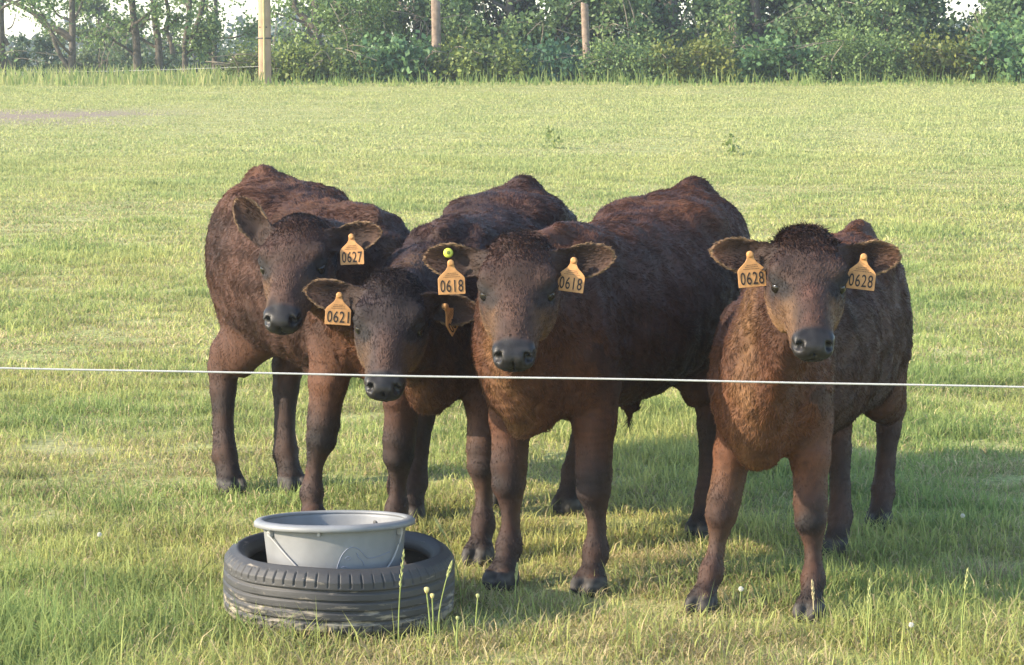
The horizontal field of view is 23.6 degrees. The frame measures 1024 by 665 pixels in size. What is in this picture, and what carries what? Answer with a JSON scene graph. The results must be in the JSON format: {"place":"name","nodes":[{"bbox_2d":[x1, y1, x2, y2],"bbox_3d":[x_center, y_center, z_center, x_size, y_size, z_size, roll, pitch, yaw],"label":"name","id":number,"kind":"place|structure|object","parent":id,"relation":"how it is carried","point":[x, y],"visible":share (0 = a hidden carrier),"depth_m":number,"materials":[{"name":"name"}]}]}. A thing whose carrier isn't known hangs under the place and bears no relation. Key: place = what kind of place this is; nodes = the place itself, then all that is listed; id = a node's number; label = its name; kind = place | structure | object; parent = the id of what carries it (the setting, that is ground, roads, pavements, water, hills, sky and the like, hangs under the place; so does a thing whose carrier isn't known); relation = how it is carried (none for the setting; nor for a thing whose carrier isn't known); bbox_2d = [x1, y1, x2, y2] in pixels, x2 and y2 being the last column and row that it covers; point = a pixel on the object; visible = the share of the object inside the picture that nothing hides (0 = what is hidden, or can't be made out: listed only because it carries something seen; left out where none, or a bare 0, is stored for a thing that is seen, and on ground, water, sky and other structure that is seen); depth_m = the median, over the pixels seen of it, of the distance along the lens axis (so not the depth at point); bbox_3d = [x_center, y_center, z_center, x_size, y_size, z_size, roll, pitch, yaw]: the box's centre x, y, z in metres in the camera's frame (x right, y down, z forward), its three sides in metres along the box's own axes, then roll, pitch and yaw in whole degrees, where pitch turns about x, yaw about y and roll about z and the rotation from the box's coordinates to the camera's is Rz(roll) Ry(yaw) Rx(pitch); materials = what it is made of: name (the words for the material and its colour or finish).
{"place":"outdoors","nodes":[
{"label":"outdoors","id":0,"kind":"place"},
{"bbox_2d":[4,0,986,63],"label":"sky","id":1,"kind":"structure","parent":0,"point":[25,26],"materials":[{"name":"white"}]},
{"bbox_2d":[0,74,1023,664],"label":"field","id":2,"kind":"structure","parent":0,"point":[88,114],"depth_m":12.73,"materials":[{"name":"plant"}]},
{"bbox_2d":[6,46,34,73],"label":"bush","id":3,"kind":"object","parent":2,"relation":"on","point":[22,64],"visible":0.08,"depth_m":63.17,"materials":[{"name":"green plant"}]},
{"bbox_2d":[0,0,67,76],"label":"tree","id":4,"kind":"object","parent":2,"relation":"on","point":[3,43],"visible":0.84,"depth_m":51.56,"materials":[{"name":"green plant"}]},
{"bbox_2d":[5,29,81,76],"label":"bush","id":5,"kind":"object","parent":2,"relation":"on","point":[41,47],"visible":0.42,"depth_m":61.37,"materials":[{"name":"green plant"}]},
{"bbox_2d":[0,0,108,75],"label":"tree","id":6,"kind":"object","parent":2,"relation":"on","point":[52,28],"visible":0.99,"depth_m":51.54,"materials":[{"name":"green plant"}]},
{"bbox_2d":[33,0,165,77],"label":"tree","id":7,"kind":"object","parent":2,"relation":"on","point":[89,58],"visible":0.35,"depth_m":65.46,"materials":[{"name":"green plant"}]},
{"bbox_2d":[76,4,198,76],"bbox_3d":[-9.410,-7.095,61.569,3.353,2.407,1.992,0,6,0],"label":"bush","id":8,"kind":"object","parent":2,"relation":"on","point":[150,61],"visible":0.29,"depth_m":61.43,"materials":[{"name":"green plant"}]},
{"bbox_2d":[76,0,200,73],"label":"tree","id":9,"kind":"object","parent":2,"relation":"on","point":[137,58],"visible":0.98,"depth_m":53.28,"materials":[{"name":"green plant"}]},
{"bbox_2d":[87,0,206,73],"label":"tree","id":10,"kind":"object","parent":2,"relation":"on","point":[157,45],"visible":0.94,"depth_m":53.54,"materials":[{"name":"green plant"}]},
{"bbox_2d":[141,19,232,73],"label":"bush","id":11,"kind":"object","parent":2,"relation":"on","point":[204,62],"visible":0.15,"depth_m":62.25,"materials":[{"name":"green plant"}]},
{"bbox_2d":[169,0,239,75],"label":"tree","id":12,"kind":"object","parent":2,"relation":"on","point":[214,28],"visible":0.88,"depth_m":54.60,"materials":[{"name":"green plant"}]},
{"bbox_2d":[150,0,283,75],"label":"tree","id":13,"kind":"object","parent":2,"relation":"on","point":[248,32],"visible":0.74,"depth_m":54.98,"materials":[{"name":"green plant"}]},
{"bbox_2d":[189,34,253,68],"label":"bush","id":14,"kind":"object","parent":2,"relation":"on","point":[225,51],"visible":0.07,"depth_m":65.14,"materials":[{"name":"green plant"}]},
{"bbox_2d":[204,39,290,82],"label":"bramble bush","id":15,"kind":"object","parent":2,"relation":"on","point":[242,65],"visible":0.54,"depth_m":42.59,"materials":[{"name":"green plant"}]},
{"bbox_2d":[258,0,271,83],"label":"utility pole","id":16,"kind":"object","parent":2,"relation":"on","point":[264,32],"visible":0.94,"depth_m":41.82,"materials":[{"name":"brown wood"}]},
{"bbox_2d":[82,66,258,71],"bbox_3d":[-8.020,-4.825,44.841,9.475,0.111,0.004,5,8,37],"label":"fence wire","id":17,"kind":"object","parent":16,"relation":"attached to","point":[173,69],"visible":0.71,"depth_m":43.09,"materials":[{"name":"grey metal"}]},
{"bbox_2d":[234,11,341,64],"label":"bush","id":18,"kind":"object","parent":2,"relation":"on","point":[285,35],"visible":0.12,"depth_m":59.38,"materials":[{"name":"green plant"}]},
{"bbox_2d":[255,0,340,63],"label":"tree","id":19,"kind":"object","parent":2,"relation":"on","point":[292,7],"visible":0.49,"depth_m":50.58,"materials":[{"name":"green plant"}]},
{"bbox_2d":[204,164,409,510],"bbox_3d":[-0.581,0.043,7.607,0.650,1.084,1.532,-1,6,-12],"label":"calf","id":20,"kind":"object","parent":2,"relation":"on","point":[276,241],"visible":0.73,"depth_m":7.48},
{"bbox_2d":[229,27,387,82],"bbox_3d":[-3.573,-4.845,43.041,2.900,1.061,1.781,0,6,0],"label":"bramble bush","id":21,"kind":"object","parent":2,"relation":"on","point":[309,57],"visible":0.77,"depth_m":42.64,"materials":[{"name":"green plant"}]},
{"bbox_2d":[223,530,454,638],"bbox_3d":[-0.450,0.645,6.374,0.604,0.185,0.604,-1,8,-17],"label":"car tyre","id":22,"kind":"object","parent":2,"relation":"on","point":[367,599],"visible":0.84,"depth_m":6.12,"materials":[{"name":"rubber"}]},
{"bbox_2d":[254,510,414,568],"bbox_3d":[-0.459,0.561,6.338,0.418,0.164,0.418,-1,2,0],"label":"feed tub","id":23,"kind":"object","parent":22,"relation":"in","point":[352,539],"visible":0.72,"depth_m":6.20,"materials":[{"name":"grey plastic"}]},
{"bbox_2d":[295,0,385,41],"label":"tree","id":24,"kind":"object","parent":2,"relation":"on","point":[321,24],"visible":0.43,"depth_m":44.47,"materials":[{"name":"green plant"}]},
{"bbox_2d":[296,0,410,50],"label":"tree","id":25,"kind":"object","parent":2,"relation":"on","point":[300,9],"visible":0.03,"depth_m":47.14,"materials":[{"name":"green plant"}]},
{"bbox_2d":[319,0,428,59],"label":"bramble bush","id":26,"kind":"object","parent":2,"relation":"on","point":[364,23],"visible":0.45,"depth_m":43.72,"materials":[{"name":"green plant"}]},
{"bbox_2d":[299,25,451,81],"bbox_3d":[-2.404,-4.883,43.224,2.934,1.099,1.954,0,6,0],"label":"bramble bush","id":27,"kind":"object","parent":2,"relation":"on","point":[395,56],"visible":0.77,"depth_m":42.71,"materials":[{"name":"green plant"}]},
{"bbox_2d":[398,550,404,643],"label":"grass stem","id":28,"kind":"object","parent":2,"relation":"on","point":[402,566],"visible":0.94,"depth_m":6.01,"materials":[{"name":"green plant"}]},
{"bbox_2d":[356,0,463,52],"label":"hedge shrub","id":29,"kind":"object","parent":2,"relation":"on","point":[405,22],"visible":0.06,"depth_m":46.50,"materials":[{"name":"green plant"}]},
{"bbox_2d":[314,0,526,44],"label":"hedge tree","id":30,"kind":"object","parent":2,"relation":"on","point":[418,8],"visible":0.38,"depth_m":44.55,"materials":[{"name":"green plant"}]},
{"bbox_2d":[424,587,430,642],"bbox_3d":[-0.208,0.715,6.032,0.018,0.178,0.013,0,6,0],"label":"flower bud","id":31,"kind":"object","parent":2,"relation":"on","point":[426,589],"visible":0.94,"depth_m":6.03,"materials":[{"name":"green plant"}]},
{"bbox_2d":[430,593,433,641],"bbox_3d":[-0.197,0.723,6.059,0.011,0.156,0.011,0,6,0],"label":"flower bud","id":32,"kind":"object","parent":2,"relation":"on","point":[432,595],"visible":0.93,"depth_m":6.06,"materials":[{"name":"plant"}]},
{"bbox_2d":[431,0,440,78],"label":"fence post","id":33,"kind":"object","parent":2,"relation":"on","point":[436,21],"visible":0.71,"depth_m":43.10,"materials":[{"name":"brown wood"}]},
{"bbox_2d":[301,173,577,566],"bbox_3d":[-0.161,0.100,7.267,0.498,1.074,1.781,2,6,16],"label":"calf","id":34,"kind":"object","parent":2,"relation":"on","point":[407,319],"visible":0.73,"depth_m":6.95},
{"bbox_2d":[437,560,452,636],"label":"grass stem","id":35,"kind":"object","parent":2,"relation":"on","point":[449,569],"visible":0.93,"depth_m":6.08,"materials":[{"name":"green plant"}]},
{"bbox_2d":[434,517,461,608],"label":"grass stem","id":36,"kind":"object","parent":2,"relation":"on","point":[440,527],"visible":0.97,"depth_m":6.45,"materials":[{"name":"green plant"}]},
{"bbox_2d":[456,616,458,659],"bbox_3d":[-0.133,0.752,5.984,0.009,0.119,0.009,0,6,0],"label":"flower bud","id":37,"kind":"object","parent":2,"relation":"on","point":[457,618],"visible":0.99,"depth_m":5.98,"materials":[{"name":"green plant"}]},
{"bbox_2d":[410,0,509,69],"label":"hedge shrub","id":38,"kind":"object","parent":2,"relation":"on","point":[473,22],"visible":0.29,"depth_m":44.07,"materials":[{"name":"green plant"}]},
{"bbox_2d":[475,593,479,641],"bbox_3d":[-0.087,0.722,6.140,0.013,0.135,0.010,0,6,0],"label":"flower bud","id":39,"kind":"object","parent":2,"relation":"on","point":[477,595],"visible":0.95,"depth_m":6.14,"materials":[{"name":"green plant"}]},
{"bbox_2d":[423,28,541,82],"bbox_3d":[-0.621,-4.875,43.195,2.390,1.095,2.046,0,6,0],"label":"bramble bush","id":40,"kind":"object","parent":2,"relation":"on","point":[466,55],"visible":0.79,"depth_m":42.72,"materials":[{"name":"green plant"}]},
{"bbox_2d":[431,0,542,43],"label":"hedge shrub","id":41,"kind":"object","parent":2,"relation":"on","point":[500,11],"visible":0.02,"depth_m":46.56,"materials":[{"name":"green plant"}]},
{"bbox_2d":[5,7,976,74],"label":"wood","id":42,"kind":"object","parent":2,"relation":"on","point":[227,30],"visible":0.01,"depth_m":172.70,"materials":[{"name":"green plant"}]},
{"bbox_2d":[0,367,1023,387],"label":"electric fence","id":43,"kind":"object","parent":2,"relation":"on","point":[580,378],"visible":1,"depth_m":5.57,"materials":[{"name":"white plastic"}]},
{"bbox_2d":[514,562,518,607],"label":"grass stem","id":44,"kind":"object","parent":2,"relation":"on","point":[516,570],"visible":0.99,"depth_m":6.44,"materials":[{"name":"green plant"}]},
{"bbox_2d":[429,0,625,50],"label":"hedge tree","id":45,"kind":"object","parent":2,"relation":"on","point":[508,8],"visible":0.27,"depth_m":45.06,"materials":[{"name":"green plant"}]},
{"bbox_2d":[486,0,580,78],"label":"hedge shrub","id":46,"kind":"object","parent":2,"relation":"on","point":[521,25],"visible":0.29,"depth_m":44.39,"materials":[{"name":"green plant"}]},
{"bbox_2d":[484,33,596,81],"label":"bramble bush","id":47,"kind":"object","parent":2,"relation":"on","point":[549,50],"visible":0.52,"depth_m":43.08,"materials":[{"name":"green plant"}]},
{"bbox_2d":[542,124,563,148],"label":"weed plant","id":48,"kind":"object","parent":2,"relation":"on","point":[548,135],"visible":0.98,"depth_m":25.18,"materials":[{"name":"green plant"}]},
{"bbox_2d":[495,0,614,59],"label":"hedge shrub","id":49,"kind":"object","parent":2,"relation":"on","point":[523,1],"visible":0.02,"depth_m":46.48,"materials":[{"name":"green plant"}]},
{"bbox_2d":[581,2,590,58],"bbox_3d":[1.315,-5.044,43.308,0.198,1.596,0.143,0,6,0],"label":"fence post","id":50,"kind":"object","parent":2,"relation":"on","point":[585,22],"visible":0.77,"depth_m":43.22,"materials":[{"name":"brown wood"}]},
{"bbox_2d":[422,174,750,597],"bbox_3d":[0.266,0.137,6.924,0.630,1.096,1.859,2,6,15],"label":"calf","id":51,"kind":"object","parent":2,"relation":"on","point":[643,286],"visible":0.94,"depth_m":6.65},
{"bbox_2d":[527,0,690,54],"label":"hedge tree","id":52,"kind":"object","parent":2,"relation":"on","point":[659,15],"visible":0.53,"depth_m":44.60,"materials":[{"name":"green plant"}]},
{"bbox_2d":[541,26,679,82],"bbox_3d":[1.853,-4.864,43.063,2.769,1.111,1.905,0,6,0],"label":"bramble bush","id":53,"kind":"object","parent":2,"relation":"on","point":[603,57],"visible":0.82,"depth_m":42.76,"materials":[{"name":"green plant"}]},
{"bbox_2d":[556,0,684,48],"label":"hedge shrub","id":54,"kind":"object","parent":2,"relation":"on","point":[657,11],"visible":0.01,"depth_m":46.43,"materials":[{"name":"green plant"}]},
{"bbox_2d":[568,0,675,72],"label":"hedge shrub","id":55,"kind":"object","parent":2,"relation":"on","point":[646,26],"visible":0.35,"depth_m":44.03,"materials":[{"name":"green plant"}]},
{"bbox_2d":[538,0,773,51],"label":"hedge tree","id":56,"kind":"object","parent":2,"relation":"on","point":[743,4],"visible":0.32,"depth_m":45.15,"materials":[{"name":"green plant"}]},
{"bbox_2d":[636,25,744,83],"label":"bramble bush","id":57,"kind":"object","parent":2,"relation":"on","point":[704,56],"visible":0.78,"depth_m":42.58,"materials":[{"name":"green plant"}]},
{"bbox_2d":[655,0,749,49],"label":"hedge shrub","id":58,"kind":"object","parent":2,"relation":"on","point":[684,4],"visible":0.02,"depth_m":46.97,"materials":[{"name":"green plant"}]},
{"bbox_2d":[661,0,747,65],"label":"hedge shrub","id":59,"kind":"object","parent":2,"relation":"on","point":[685,36],"visible":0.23,"depth_m":44.25,"materials":[{"name":"green plant"}]},
{"bbox_2d":[692,0,767,64],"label":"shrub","id":60,"kind":"object","parent":2,"relation":"on","point":[735,31],"visible":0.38,"depth_m":43.60,"materials":[{"name":"green plant"}]},
{"bbox_2d":[722,133,741,156],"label":"weed plant","id":61,"kind":"object","parent":2,"relation":"on","point":[732,148],"visible":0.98,"depth_m":24.10,"materials":[{"name":"green plant"}]},
{"bbox_2d":[738,586,743,620],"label":"clover flower","id":62,"kind":"object","parent":2,"relation":"on","point":[740,588],"visible":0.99,"depth_m":6.35,"materials":[{"name":"white plant"}]},
{"bbox_2d":[664,0,827,55],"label":"hedge tree","id":63,"kind":"object","parent":2,"relation":"on","point":[760,30],"visible":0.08,"depth_m":45.60,"materials":[{"name":"green plant"}]},
{"bbox_2d":[737,0,792,50],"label":"hedge shrub","id":64,"kind":"object","parent":2,"relation":"on","point":[780,3],"visible":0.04,"depth_m":46.28,"materials":[{"name":"green plant"}]},
{"bbox_2d":[728,23,845,82],"bbox_3d":[4.827,-4.895,43.202,2.287,1.149,1.674,0,6,0],"label":"bramble bush","id":65,"kind":"object","parent":2,"relation":"on","point":[768,62],"visible":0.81,"depth_m":42.77,"materials":[{"name":"green plant"}]},
{"bbox_2d":[684,218,914,622],"bbox_3d":[0.895,0.194,6.685,0.591,1.050,1.794,2,7,22],"label":"calf","id":66,"kind":"object","parent":2,"relation":"on","point":[815,303],"visible":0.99,"depth_m":6.35},
{"bbox_2d":[738,0,865,58],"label":"hedge tree","id":67,"kind":"object","parent":2,"relation":"on","point":[821,3],"visible":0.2,"depth_m":44.99,"materials":[{"name":"green plant"}]},
{"bbox_2d":[811,580,814,609],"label":"grass stem","id":68,"kind":"object","parent":2,"relation":"on","point":[812,587],"visible":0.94,"depth_m":6.30,"materials":[{"name":"plant"}]},
{"bbox_2d":[764,0,871,43],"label":"hedge shrub","id":69,"kind":"object","parent":2,"relation":"on","point":[772,10],"depth_m":46.70,"materials":[{"name":"green plant"}]},
{"bbox_2d":[755,0,918,77],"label":"hedge shrub","id":70,"kind":"object","parent":2,"relation":"on","point":[807,19],"visible":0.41,"depth_m":44.09,"materials":[{"name":"green plant"}]},
{"bbox_2d":[758,4,940,82],"bbox_3d":[5.897,-5.049,42.996,3.263,1.475,1.881,0,6,0],"label":"bramble bush","id":71,"kind":"object","parent":2,"relation":"on","point":[863,56],"visible":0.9,"depth_m":42.64,"materials":[{"name":"green plant"}]},
{"bbox_2d":[865,577,870,659],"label":"grass stem","id":72,"kind":"object","parent":2,"relation":"on","point":[868,595],"visible":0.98,"depth_m":5.95,"materials":[{"name":"green plant"}]},
{"bbox_2d":[839,0,929,75],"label":"hedge shrub","id":73,"kind":"object","parent":2,"relation":"on","point":[897,22],"visible":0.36,"depth_m":44.06,"materials":[{"name":"green plant"}]},
{"bbox_2d":[846,0,954,46],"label":"hedge shrub","id":74,"kind":"object","parent":2,"relation":"on","point":[947,18],"depth_m":46.78,"materials":[{"name":"green plant"}]},
{"bbox_2d":[829,0,976,52],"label":"hedge tree","id":75,"kind":"object","parent":2,"relation":"on","point":[927,7],"visible":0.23,"depth_m":45.07,"materials":[{"name":"green plant"}]},
{"bbox_2d":[909,622,913,641],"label":"clover flower","id":76,"kind":"object","parent":2,"relation":"on","point":[911,624],"visible":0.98,"depth_m":6.06,"materials":[{"name":"white plant"}]},
{"bbox_2d":[871,19,993,81],"bbox_3d":[7.511,-4.929,43.226,2.335,1.188,1.926,0,6,0],"label":"bramble bush","id":77,"kind":"object","parent":2,"relation":"on","point":[937,58],"visible":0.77,"depth_m":42.68,"materials":[{"name":"green plant"}]},
{"bbox_2d":[960,567,968,646],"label":"grass stem","id":78,"kind":"object","parent":2,"relation":"on","point":[966,581],"visible":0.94,"depth_m":6.01,"materials":[{"name":"green plant"}]},
{"bbox_2d":[961,0,1000,21],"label":"hedge shrub","id":79,"kind":"object","parent":2,"relation":"on","point":[975,5],"visible":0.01,"depth_m":46.62,"materials":[{"name":"green plant"}]},
{"bbox_2d":[945,2,1023,82],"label":"bramble bush","id":80,"kind":"object","parent":2,"relation":"on","point":[996,54],"visible":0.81,"depth_m":42.62,"materials":[{"name":"green plant"}]},
{"bbox_2d":[950,0,1023,44],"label":"hedge tree","id":81,"kind":"object","parent":2,"relation":"on","point":[1017,5],"visible":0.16,"depth_m":44.06,"materials":[{"name":"green plant"}]},
{"bbox_2d":[966,0,1023,62],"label":"hedge shrub","id":82,"kind":"object","parent":2,"relation":"on","point":[989,14],"visible":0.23,"depth_m":43.78,"materials":[{"name":"green plant"}]},
{"bbox_2d":[0,61,1023,86],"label":"tall grass","id":83,"kind":"structure","parent":0,"point":[83,78],"depth_m":42.10,"materials":[{"name":"plant"}]}
]}

